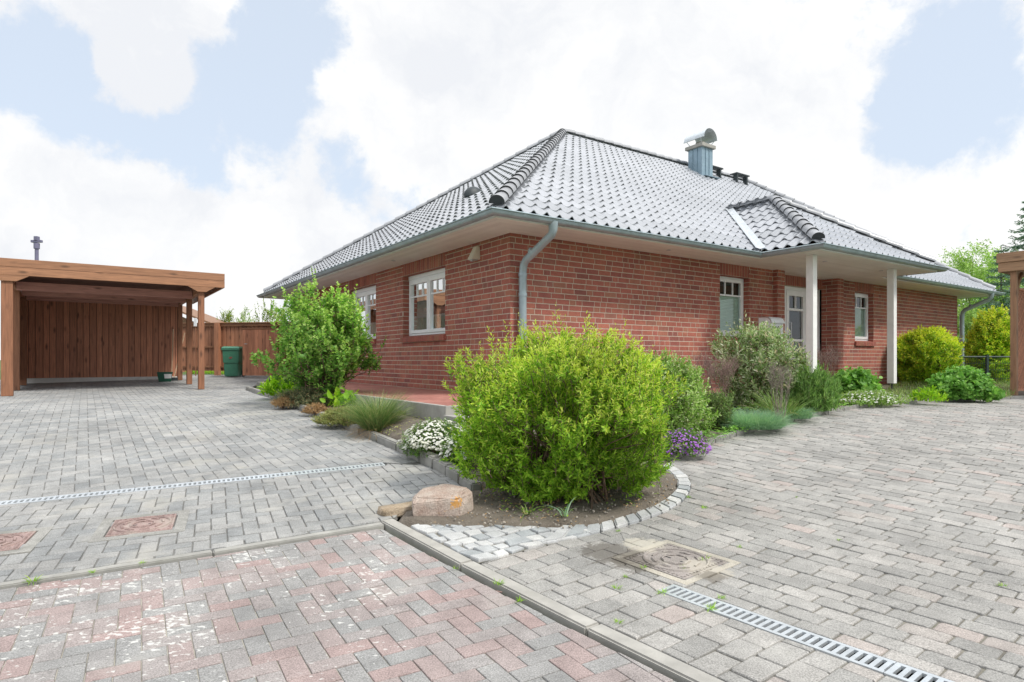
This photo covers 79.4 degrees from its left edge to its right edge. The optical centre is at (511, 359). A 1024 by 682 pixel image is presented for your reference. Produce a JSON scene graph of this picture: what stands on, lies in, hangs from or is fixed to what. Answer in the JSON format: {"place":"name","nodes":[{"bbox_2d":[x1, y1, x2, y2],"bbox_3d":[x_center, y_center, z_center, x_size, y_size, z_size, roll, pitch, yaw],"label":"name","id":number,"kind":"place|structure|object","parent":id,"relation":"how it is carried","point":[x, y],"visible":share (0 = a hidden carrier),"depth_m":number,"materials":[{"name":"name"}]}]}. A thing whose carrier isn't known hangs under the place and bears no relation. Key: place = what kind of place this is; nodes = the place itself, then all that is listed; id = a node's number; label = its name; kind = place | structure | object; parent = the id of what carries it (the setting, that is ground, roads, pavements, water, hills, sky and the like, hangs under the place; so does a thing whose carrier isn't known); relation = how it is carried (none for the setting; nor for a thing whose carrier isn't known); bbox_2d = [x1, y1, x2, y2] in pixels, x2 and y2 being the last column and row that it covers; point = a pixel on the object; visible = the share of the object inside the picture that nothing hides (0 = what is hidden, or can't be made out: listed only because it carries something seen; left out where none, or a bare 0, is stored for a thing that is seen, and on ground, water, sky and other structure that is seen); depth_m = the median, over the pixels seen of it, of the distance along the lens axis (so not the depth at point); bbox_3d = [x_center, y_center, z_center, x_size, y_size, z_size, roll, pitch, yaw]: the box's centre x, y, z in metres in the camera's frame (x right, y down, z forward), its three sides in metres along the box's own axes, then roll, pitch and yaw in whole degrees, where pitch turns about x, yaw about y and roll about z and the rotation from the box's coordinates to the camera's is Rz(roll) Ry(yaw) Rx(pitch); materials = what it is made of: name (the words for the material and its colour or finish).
{"place":"outdoors","nodes":[
{"label":"outdoors","id":0,"kind":"place"},
{"bbox_2d":[0,375,425,500],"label":"drive paving","id":1,"kind":"structure","parent":0,"point":[231,404],"depth_m":6.91,"materials":[{"name":"grey sand"}]},
{"bbox_2d":[0,258,224,395],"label":"carport","id":2,"kind":"object","parent":1,"relation":"on","point":[69,322],"visible":0.99,"depth_m":15.65,"materials":[{"name":"brown wood"}]},
{"bbox_2d":[31,236,42,259],"bbox_3d":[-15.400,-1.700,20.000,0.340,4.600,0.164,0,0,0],"label":"flue pipe","id":3,"kind":"object","parent":2,"relation":"on","point":[36,241],"visible":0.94,"depth_m":19.95,"materials":[{"name":"grey metal"}]},
{"bbox_2d":[157,372,172,381],"bbox_3d":[-9.152,0.447,16.278,0.370,0.250,0.270,0,0,-29],"label":"storage crate","id":4,"kind":"object","parent":1,"relation":"on","point":[164,376],"visible":1,"depth_m":16.17,"materials":[{"name":"green plastic"}]},
{"bbox_2d":[171,329,174,380],"bbox_3d":[-9.250,-0.151,16.771,0.180,1.406,0.662,0,0,-29],"label":"broom","id":5,"kind":"object","parent":1,"relation":"on","point":[173,378],"visible":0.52,"depth_m":16.74,"materials":[{"name":"brown wood"}]},
{"bbox_2d":[194,318,196,375],"bbox_3d":[-9.618,-0.385,18.764,0.100,1.770,0.040,0,0,9],"label":"snow shovel","id":6,"kind":"object","parent":1,"relation":"on","point":[195,322],"visible":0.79,"depth_m":18.76,"materials":[{"name":"plastic"}]},
{"bbox_2d":[185,371,223,374],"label":"grass","id":7,"kind":"structure","parent":1,"relation":"on","point":[210,372],"depth_m":19.88,"materials":[{"name":"green plant"}]},
{"bbox_2d":[221,346,242,376],"bbox_3d":[-8.262,0.056,18.314,0.507,0.900,0.629,0,0,-7],"label":"wheelie bin","id":8,"kind":"object","parent":1,"relation":"on","point":[233,359],"visible":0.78,"depth_m":18.07,"materials":[{"name":"green plastic"}]},
{"bbox_2d":[242,328,277,375],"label":"garden gate","id":9,"kind":"structure","parent":1,"relation":"on","point":[254,339],"depth_m":17.93,"materials":[{"name":"wood"}]},
{"bbox_2d":[0,464,459,581],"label":"drive apron","id":10,"kind":"object","parent":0,"point":[401,485],"visible":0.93,"depth_m":4.30,"materials":[{"name":"grey sand"}]},
{"bbox_2d":[0,526,53,556],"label":"manhole cover","id":11,"kind":"object","parent":10,"relation":"on","point":[12,542],"visible":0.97,"depth_m":3.72,"materials":[{"name":"concrete"}]},
{"bbox_2d":[87,509,189,542],"bbox_3d":[-2.410,1.101,4.032,0.514,0.078,0.514,-1,3,-24],"label":"manhole cover","id":12,"kind":"object","parent":10,"relation":"on","point":[143,525],"visible":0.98,"depth_m":3.99,"materials":[{"name":"concrete"}]},
{"bbox_2d":[0,462,385,504],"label":"drain channel","id":13,"kind":"object","parent":10,"relation":"on","point":[147,488],"visible":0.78,"depth_m":5.05,"materials":[{"name":"metal"}]},
{"bbox_2d":[0,360,600,555],"bbox_3d":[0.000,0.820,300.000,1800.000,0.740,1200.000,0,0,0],"label":"ground","id":14,"kind":"structure","parent":0,"point":[184,373],"depth_m":20.78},
{"bbox_2d":[0,522,383,589],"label":"drive kerb","id":15,"kind":"structure","parent":14,"relation":"on","point":[122,567],"depth_m":3.48,"materials":[{"name":"concrete"}]},
{"bbox_2d":[183,306,223,371],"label":"garden shed","id":16,"kind":"structure","parent":14,"relation":"on","point":[210,319],"depth_m":24.10,"materials":[{"name":"beige wood"}]},
{"bbox_2d":[216,308,241,321],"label":"garden bush","id":17,"kind":"object","parent":14,"relation":"on","point":[228,318],"visible":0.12,"depth_m":25.93,"materials":[{"name":"green plant"}]},
{"bbox_2d":[183,322,292,374],"bbox_3d":[-9.095,-0.310,19.208,5.566,1.700,0.210,0,0,9],"label":"board fence","id":18,"kind":"object","parent":14,"relation":"on","point":[219,336],"visible":0.32,"depth_m":19.20,"materials":[{"name":"brown wood"}]},
{"bbox_2d":[236,305,255,321],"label":"garden bush","id":19,"kind":"object","parent":14,"relation":"on","point":[244,313],"visible":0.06,"depth_m":24.98,"materials":[{"name":"green plant"}]},
{"bbox_2d":[250,298,284,321],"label":"garden bush","id":20,"kind":"object","parent":14,"relation":"on","point":[274,313],"visible":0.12,"depth_m":23.81,"materials":[{"name":"green plant"}]},
{"bbox_2d":[270,302,291,321],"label":"garden bush","id":21,"kind":"object","parent":14,"relation":"on","point":[281,312],"visible":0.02,"depth_m":26.98,"materials":[{"name":"green plant"}]},
{"bbox_2d":[246,386,397,450],"bbox_3d":[-3.556,0.793,9.934,0.222,0.422,8.657,0,0,-33],"label":"bed edging","id":22,"kind":"object","parent":14,"relation":"on","point":[384,440],"visible":0.32,"depth_m":7.02,"materials":[{"name":"concrete"}]},
{"bbox_2d":[397,439,481,490],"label":"bed edging blocks","id":23,"kind":"structure","parent":14,"relation":"on","point":[431,460],"depth_m":5.42,"materials":[{"name":"concrete"}]},
{"bbox_2d":[410,527,546,562],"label":"sett sand","id":24,"kind":"structure","parent":14,"relation":"on","point":[465,548],"depth_m":3.65,"materials":[{"name":"grey sand"}]},
{"bbox_2d":[257,382,762,438],"bbox_3d":[-0.567,0.708,11.822,6.627,0.404,9.847,0,0,-35],"label":"terrace edging","id":25,"kind":"object","parent":14,"relation":"on","point":[433,411],"visible":0.09,"depth_m":7.11,"materials":[{"name":"concrete"}]},
{"bbox_2d":[265,382,791,405],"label":"terrace","id":26,"kind":"structure","parent":14,"relation":"on","point":[439,397],"depth_m":9.64,"materials":[{"name":"red tile"}]},
{"bbox_2d":[382,519,723,681],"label":"street kerb","id":27,"kind":"structure","parent":14,"relation":"on","point":[672,668],"depth_m":2.76,"materials":[{"name":"concrete"}]},
{"bbox_2d":[542,463,690,543],"bbox_3d":[0.987,1.053,4.587,0.468,0.205,2.427,0,0,33],"label":"sett edging","id":28,"kind":"object","parent":14,"relation":"on","point":[678,496],"visible":0.66,"depth_m":4.18,"materials":[{"name":"stone"}]},
{"bbox_2d":[256,128,1005,392],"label":"brick house","id":29,"kind":"structure","parent":14,"relation":"on","point":[696,251],"depth_m":11.16,"materials":[{"name":"red brick"}]},
{"bbox_2d":[353,285,375,343],"bbox_3d":[-3.200,-0.948,13.407,0.240,1.243,1.662,0,0,-35],"label":"window","id":30,"kind":"structure","parent":29,"relation":"in","point":[367,296],"depth_m":13.37,"materials":[{"name":"white plastic"}]},
{"bbox_2d":[400,268,445,342],"bbox_3d":[-1.522,-0.948,10.981,0.240,1.243,1.702,0,0,-35],"label":"window","id":31,"kind":"structure","parent":29,"relation":"in","point":[426,290],"depth_m":11.02,"materials":[{"name":"white plastic"}]},
{"bbox_2d":[468,246,479,261],"bbox_3d":[-0.579,-1.605,9.366,0.147,0.230,0.149,0,0,-35],"label":"wall lamp","id":32,"kind":"object","parent":29,"relation":"attached to","point":[474,255],"visible":1,"depth_m":9.33,"materials":[{"name":"beige plastic"}]},
{"bbox_2d":[719,276,743,342],"bbox_3d":[3.753,-0.948,12.258,0.942,1.243,1.650,0,0,-35],"label":"window","id":33,"kind":"structure","parent":29,"relation":"in","point":[731,289],"depth_m":11.85,"materials":[{"name":"white plastic"}]},
{"bbox_2d":[785,286,819,371],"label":"door","id":34,"kind":"structure","parent":29,"relation":"in","point":[795,297],"depth_m":13.50,"materials":[{"name":"white plastic"}]},
{"bbox_2d":[820,293,875,345],"bbox_3d":[7.784,-0.948,15.044,0.922,1.243,1.650,0,0,-35],"label":"window","id":35,"kind":"structure","parent":29,"relation":"in","point":[861,300],"depth_m":14.65,"materials":[{"name":"white plastic"}]},
{"bbox_2d":[758,316,784,336],"bbox_3d":[4.730,-0.022,11.312,0.410,1.545,0.333,0,0,-35],"label":"letter box","id":36,"kind":"object","parent":14,"relation":"on","point":[778,322],"visible":0.38,"depth_m":11.20,"materials":[{"name":"silver metal"}]},
{"bbox_2d":[668,396,1023,462],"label":"forecourt edging","id":37,"kind":"object","parent":14,"relation":"on","point":[739,432],"visible":0.13,"depth_m":8.54,"materials":[{"name":"concrete"}]},
{"bbox_2d":[957,300,981,365],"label":"garden bush","id":38,"kind":"object","parent":14,"relation":"on","point":[969,315],"visible":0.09,"depth_m":20.76,"materials":[{"name":"green plant"}]},
{"bbox_2d":[938,239,1023,334],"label":"birch tree","id":39,"kind":"object","parent":14,"relation":"on","point":[964,265],"visible":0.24,"depth_m":29.69,"materials":[{"name":"green plant"}]},
{"bbox_2d":[957,291,1009,346],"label":"garden bush","id":40,"kind":"object","parent":14,"relation":"on","point":[994,298],"visible":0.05,"depth_m":23.82,"materials":[{"name":"green plant"}]},
{"bbox_2d":[958,246,1022,303],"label":"birch tree","id":41,"kind":"object","parent":14,"relation":"on","point":[993,271],"visible":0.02,"depth_m":33.13,"materials":[{"name":"green plant"}]},
{"bbox_2d":[966,201,1023,341],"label":"spruce tree","id":42,"kind":"object","parent":14,"relation":"on","point":[1013,249],"visible":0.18,"depth_m":21.27,"materials":[{"name":"green plant"}]},
{"bbox_2d":[976,246,1023,316],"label":"tree","id":43,"kind":"object","parent":14,"relation":"on","point":[998,284],"visible":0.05,"depth_m":24.00,"materials":[{"name":"green plant"}]},
{"bbox_2d":[0,529,675,681],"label":"street paving","id":44,"kind":"structure","parent":0,"point":[470,609],"depth_m":2.62,"materials":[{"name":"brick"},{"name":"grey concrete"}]},
{"bbox_2d":[411,524,590,564],"bbox_3d":[-0.080,1.096,3.698,1.143,0.066,0.646,0,0,0],"label":"sett wedge","id":45,"kind":"object","parent":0,"point":[477,543],"visible":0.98,"depth_m":3.74,"materials":[{"name":"stone"}]},
{"bbox_2d":[0,0,1023,359],"label":"sky","id":46,"kind":"structure","parent":0,"point":[250,142],"materials":[{"name":"white"}]},
{"bbox_2d":[23,495,1005,623],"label":"weeds","id":47,"kind":"object","parent":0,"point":[35,580],"visible":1,"depth_m":3.06,"materials":[{"name":"green plant"}]},
{"bbox_2d":[256,383,1023,528],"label":"planting soil","id":48,"kind":"structure","parent":0,"point":[409,519],"depth_m":4.38,"materials":[{"name":"brown soil"}]},
{"bbox_2d":[255,373,299,396],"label":"leafy perennial","id":49,"kind":"object","parent":48,"relation":"on","point":[271,387],"visible":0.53,"depth_m":10.71,"materials":[{"name":"green plant"}]},
{"bbox_2d":[270,395,295,408],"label":"withered heather","id":50,"kind":"object","parent":48,"relation":"on","point":[281,402],"visible":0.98,"depth_m":9.04,"materials":[{"name":"brown plant"}]},
{"bbox_2d":[270,384,334,408],"bbox_3d":[-3.037,0.539,9.245,1.144,0.382,0.606,0,0,0],"label":"creeping juniper","id":51,"kind":"object","parent":48,"relation":"on","point":[307,395],"visible":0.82,"depth_m":9.14,"materials":[{"name":"green plant"}]},
{"bbox_2d":[300,402,329,415],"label":"withered heather","id":52,"kind":"object","parent":48,"relation":"on","point":[316,408],"visible":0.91,"depth_m":8.36,"materials":[{"name":"brown plant"}]},
{"bbox_2d":[250,266,385,395],"bbox_3d":[-2.993,-0.317,9.629,1.860,2.157,1.843,0,0,35],"label":"currant shrub","id":53,"kind":"object","parent":48,"relation":"on","point":[313,333],"visible":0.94,"depth_m":9.28,"materials":[{"name":"green plant"}]},
{"bbox_2d":[309,405,360,426],"bbox_3d":[-2.036,0.682,7.549,0.871,0.275,0.528,0,0,0],"label":"stonecrop","id":54,"kind":"object","parent":48,"relation":"on","point":[325,419],"visible":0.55,"depth_m":7.45,"materials":[{"name":"green plant"}]},
{"bbox_2d":[319,386,358,406],"bbox_3d":[-2.500,0.579,9.053,0.620,0.388,0.511,0,0,-17],"label":"bergenia","id":55,"kind":"object","parent":48,"relation":"on","point":[337,399],"visible":0.77,"depth_m":9.01,"materials":[{"name":"green plant"}]},
{"bbox_2d":[329,387,419,441],"bbox_3d":[-1.543,0.656,7.110,1.317,0.712,1.255,0,0,0],"label":"grass tuft","id":56,"kind":"object","parent":48,"relation":"on","point":[373,415],"visible":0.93,"depth_m":6.96,"materials":[{"name":"green plant"}]},
{"bbox_2d":[323,402,453,467],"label":"bed leaves","id":57,"kind":"object","parent":48,"relation":"on","point":[398,425],"visible":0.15,"depth_m":6.81,"materials":[{"name":"green plant"}]},
{"bbox_2d":[377,501,411,517],"bbox_3d":[-0.801,1.058,4.346,0.295,0.071,0.169,0,0,-32],"label":"boulder","id":58,"kind":"object","parent":48,"relation":"on","point":[399,509],"visible":0.61,"depth_m":4.28,"materials":[{"name":"stone"}]},
{"bbox_2d":[396,417,464,457],"bbox_3d":[-0.700,0.743,5.902,0.830,0.406,0.591,0,0,0],"label":"candytuft","id":59,"kind":"object","parent":48,"relation":"on","point":[433,435],"visible":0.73,"depth_m":5.78,"materials":[{"name":"white plant"}]},
{"bbox_2d":[412,484,473,515],"bbox_3d":[-0.475,1.013,4.259,0.430,0.267,0.280,0,0,-11],"label":"boulder","id":60,"kind":"object","parent":48,"relation":"on","point":[441,499],"visible":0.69,"depth_m":4.16,"materials":[{"name":"beige stone"}]},
{"bbox_2d":[439,431,478,466],"bbox_3d":[-0.430,0.794,5.529,0.475,0.356,0.383,0,0,0],"label":"candytuft","id":61,"kind":"object","parent":48,"relation":"on","point":[450,448],"visible":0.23,"depth_m":5.46,"materials":[{"name":"green plant"}]},
{"bbox_2d":[510,503,543,522],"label":"bulb plant","id":62,"kind":"object","parent":48,"relation":"on","point":[523,511],"visible":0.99,"depth_m":4.16,"materials":[{"name":"green plant"}]},
{"bbox_2d":[430,478,673,528],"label":"pebbles","id":63,"kind":"object","parent":48,"relation":"on","point":[569,526],"visible":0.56,"depth_m":4.28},
{"bbox_2d":[538,497,580,516],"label":"bulb plant","id":64,"kind":"object","parent":48,"relation":"on","point":[565,514],"visible":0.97,"depth_m":4.15,"materials":[{"name":"green plant"}]},
{"bbox_2d":[445,475,673,523],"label":"fallen leaves","id":65,"kind":"object","parent":48,"relation":"on","point":[557,503],"visible":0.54,"depth_m":4.29,"materials":[{"name":"brown plant"}]},
{"bbox_2d":[439,305,689,508],"bbox_3d":[0.441,0.302,4.698,1.956,1.516,1.641,0,0,0],"label":"willow shrub","id":66,"kind":"object","parent":48,"relation":"on","point":[593,416],"visible":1,"depth_m":4.30,"materials":[{"name":"green plant"}]},
{"bbox_2d":[479,486,661,516],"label":"seedlings","id":67,"kind":"object","parent":48,"relation":"on","point":[548,507],"visible":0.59,"depth_m":4.30,"materials":[{"name":"green plant"}]},
{"bbox_2d":[607,337,657,360],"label":"dry shrub","id":68,"kind":"object","parent":48,"relation":"on","point":[633,347],"visible":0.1,"depth_m":7.88,"materials":[{"name":"brown plant"}]},
{"bbox_2d":[625,347,721,434],"bbox_3d":[1.679,0.369,7.165,1.383,1.053,1.384,0,0,0],"label":"pale green shrub","id":69,"kind":"object","parent":48,"relation":"on","point":[692,406],"visible":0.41,"depth_m":6.89,"materials":[{"name":"green plant"}]},
{"bbox_2d":[661,424,713,457],"bbox_3d":[1.666,0.788,5.980,0.549,0.329,0.420,0,0,26],"label":"aubrieta","id":70,"kind":"object","parent":48,"relation":"on","point":[693,443],"visible":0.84,"depth_m":5.89,"materials":[{"name":"purple plant"}]},
{"bbox_2d":[688,345,742,398],"bbox_3d":[2.739,0.272,8.262,0.691,0.935,0.682,0,0,35],"label":"dry shrub","id":71,"kind":"object","parent":48,"relation":"on","point":[724,370],"visible":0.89,"depth_m":8.23,"materials":[{"name":"brown plant"}]},
{"bbox_2d":[699,387,738,429],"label":"dark perennial","id":72,"kind":"object","parent":48,"relation":"on","point":[722,405],"visible":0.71,"depth_m":7.27,"materials":[{"name":"green plant"}]},
{"bbox_2d":[713,406,800,430],"bbox_3d":[2.878,0.679,7.411,1.188,0.253,1.178,0,0,0],"label":"fescue mound","id":73,"kind":"object","parent":48,"relation":"on","point":[755,420],"visible":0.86,"depth_m":7.15,"materials":[{"name":"green plant"}]},
{"bbox_2d":[707,313,811,411],"bbox_3d":[3.456,0.021,8.839,1.499,1.488,1.247,0,0,0],"label":"dogwood","id":74,"kind":"object","parent":48,"relation":"on","point":[759,349],"visible":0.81,"depth_m":8.62,"materials":[{"name":"green plant"}]},
{"bbox_2d":[732,387,819,418],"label":"lily clump","id":75,"kind":"object","parent":48,"relation":"on","point":[770,406],"visible":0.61,"depth_m":8.07,"materials":[{"name":"green plant"}]},
{"bbox_2d":[766,359,798,423],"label":"dry stalks","id":76,"kind":"object","parent":48,"relation":"on","point":[781,379],"visible":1,"depth_m":7.37,"materials":[{"name":"brown plant"}]},
{"bbox_2d":[684,387,883,450],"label":"border leaves","id":77,"kind":"object","parent":48,"relation":"on","point":[736,428],"visible":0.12,"depth_m":7.02,"materials":[{"name":"green plant"}]},
{"bbox_2d":[783,406,819,418],"bbox_3d":[3.675,0.670,8.059,0.756,0.176,0.755,0,0,0],"label":"fescue mound","id":78,"kind":"object","parent":48,"relation":"on","point":[805,415],"visible":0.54,"depth_m":7.88,"materials":[{"name":"green plant"}]},
{"bbox_2d":[791,351,823,388],"bbox_3d":[5.120,0.266,10.672,0.575,0.861,0.610,0,0,0],"label":"euonymus","id":79,"kind":"object","parent":48,"relation":"on","point":[802,363],"visible":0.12,"depth_m":10.65,"materials":[{"name":"green plant"}]},
{"bbox_2d":[780,362,844,414],"bbox_3d":[4.190,0.460,8.662,0.853,0.871,0.731,0,0,29],"label":"lavender clump","id":80,"kind":"object","parent":48,"relation":"on","point":[825,388],"visible":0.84,"depth_m":8.50,"materials":[{"name":"green plant"}]},
{"bbox_2d":[798,343,843,376],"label":"dry hydrangea","id":81,"kind":"object","parent":48,"relation":"on","point":[836,357],"visible":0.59,"depth_m":10.77,"materials":[{"name":"brown plant"}]},
{"bbox_2d":[834,366,883,394],"bbox_3d":[5.982,0.406,10.740,0.907,0.610,0.961,0,0,-44],"label":"cranesbill","id":82,"kind":"object","parent":48,"relation":"on","point":[857,379],"visible":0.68,"depth_m":10.53,"materials":[{"name":"green plant"}]},
{"bbox_2d":[832,388,912,407],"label":"white ground cover","id":83,"kind":"object","parent":48,"relation":"on","point":[884,398],"visible":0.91,"depth_m":9.37,"materials":[{"name":"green plant"}]},
{"bbox_2d":[908,385,948,402],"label":"leafy perennial","id":84,"kind":"object","parent":48,"relation":"on","point":[923,394],"visible":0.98,"depth_m":9.68,"materials":[{"name":"green plant"}]},
{"bbox_2d":[897,323,965,385],"bbox_3d":[9.895,-0.099,14.679,1.658,1.536,1.708,0,0,0],"label":"golden shrub","id":85,"kind":"object","parent":48,"relation":"on","point":[924,349],"visible":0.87,"depth_m":14.40,"materials":[{"name":"yellow plant"}]},
{"bbox_2d":[884,377,1013,396],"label":"border grass","id":86,"kind":"structure","parent":48,"relation":"on","point":[1001,386],"depth_m":13.01,"materials":[{"name":"green plant"}]},
{"bbox_2d":[924,364,1005,401],"bbox_3d":[7.541,0.391,10.331,1.166,0.655,0.927,0,0,0],"label":"cranesbill","id":87,"kind":"object","parent":48,"relation":"on","point":[966,382],"visible":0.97,"depth_m":10.11,"materials":[{"name":"green plant"}]},
{"bbox_2d":[936,355,1009,384],"bbox_3d":[11.343,0.330,14.735,2.600,0.900,0.043,0,0,-6],"label":"wire fence","id":88,"kind":"object","parent":48,"relation":"on","point":[986,357],"visible":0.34,"depth_m":14.72,"materials":[{"name":"metal"}]},
{"bbox_2d":[961,303,1009,383],"bbox_3d":[12.119,-0.387,15.598,1.430,2.090,1.459,0,0,-36],"label":"golden shrub","id":89,"kind":"object","parent":48,"relation":"on","point":[989,334],"visible":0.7,"depth_m":15.32,"materials":[{"name":"yellow plant"}]},
{"bbox_2d":[481,528,901,681],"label":"forecourt edge paving","id":90,"kind":"structure","parent":0,"point":[553,565],"depth_m":2.67,"materials":[{"name":"grey sand"}]},
{"bbox_2d":[620,399,1023,681],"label":"forecourt paving","id":91,"kind":"structure","parent":0,"point":[938,429],"depth_m":3.96,"materials":[{"name":"grey sand"}]},
{"bbox_2d":[611,540,740,584],"bbox_3d":[0.900,1.126,3.397,0.494,0.078,0.494,-1,2,-39],"label":"manhole cover","id":92,"kind":"object","parent":91,"relation":"on","point":[666,560],"visible":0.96,"depth_m":3.37,"materials":[{"name":"concrete"}]},
{"bbox_2d":[659,584,953,681],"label":"drain channel","id":93,"kind":"object","parent":91,"relation":"in","point":[872,662],"visible":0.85,"depth_m":2.48,"materials":[{"name":"metal"}]},
{"bbox_2d":[996,251,1023,394],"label":"carport","id":94,"kind":"object","parent":91,"relation":"on","point":[1011,264],"visible":0.97,"depth_m":11.79,"materials":[{"name":"brown wood"}]}
]}

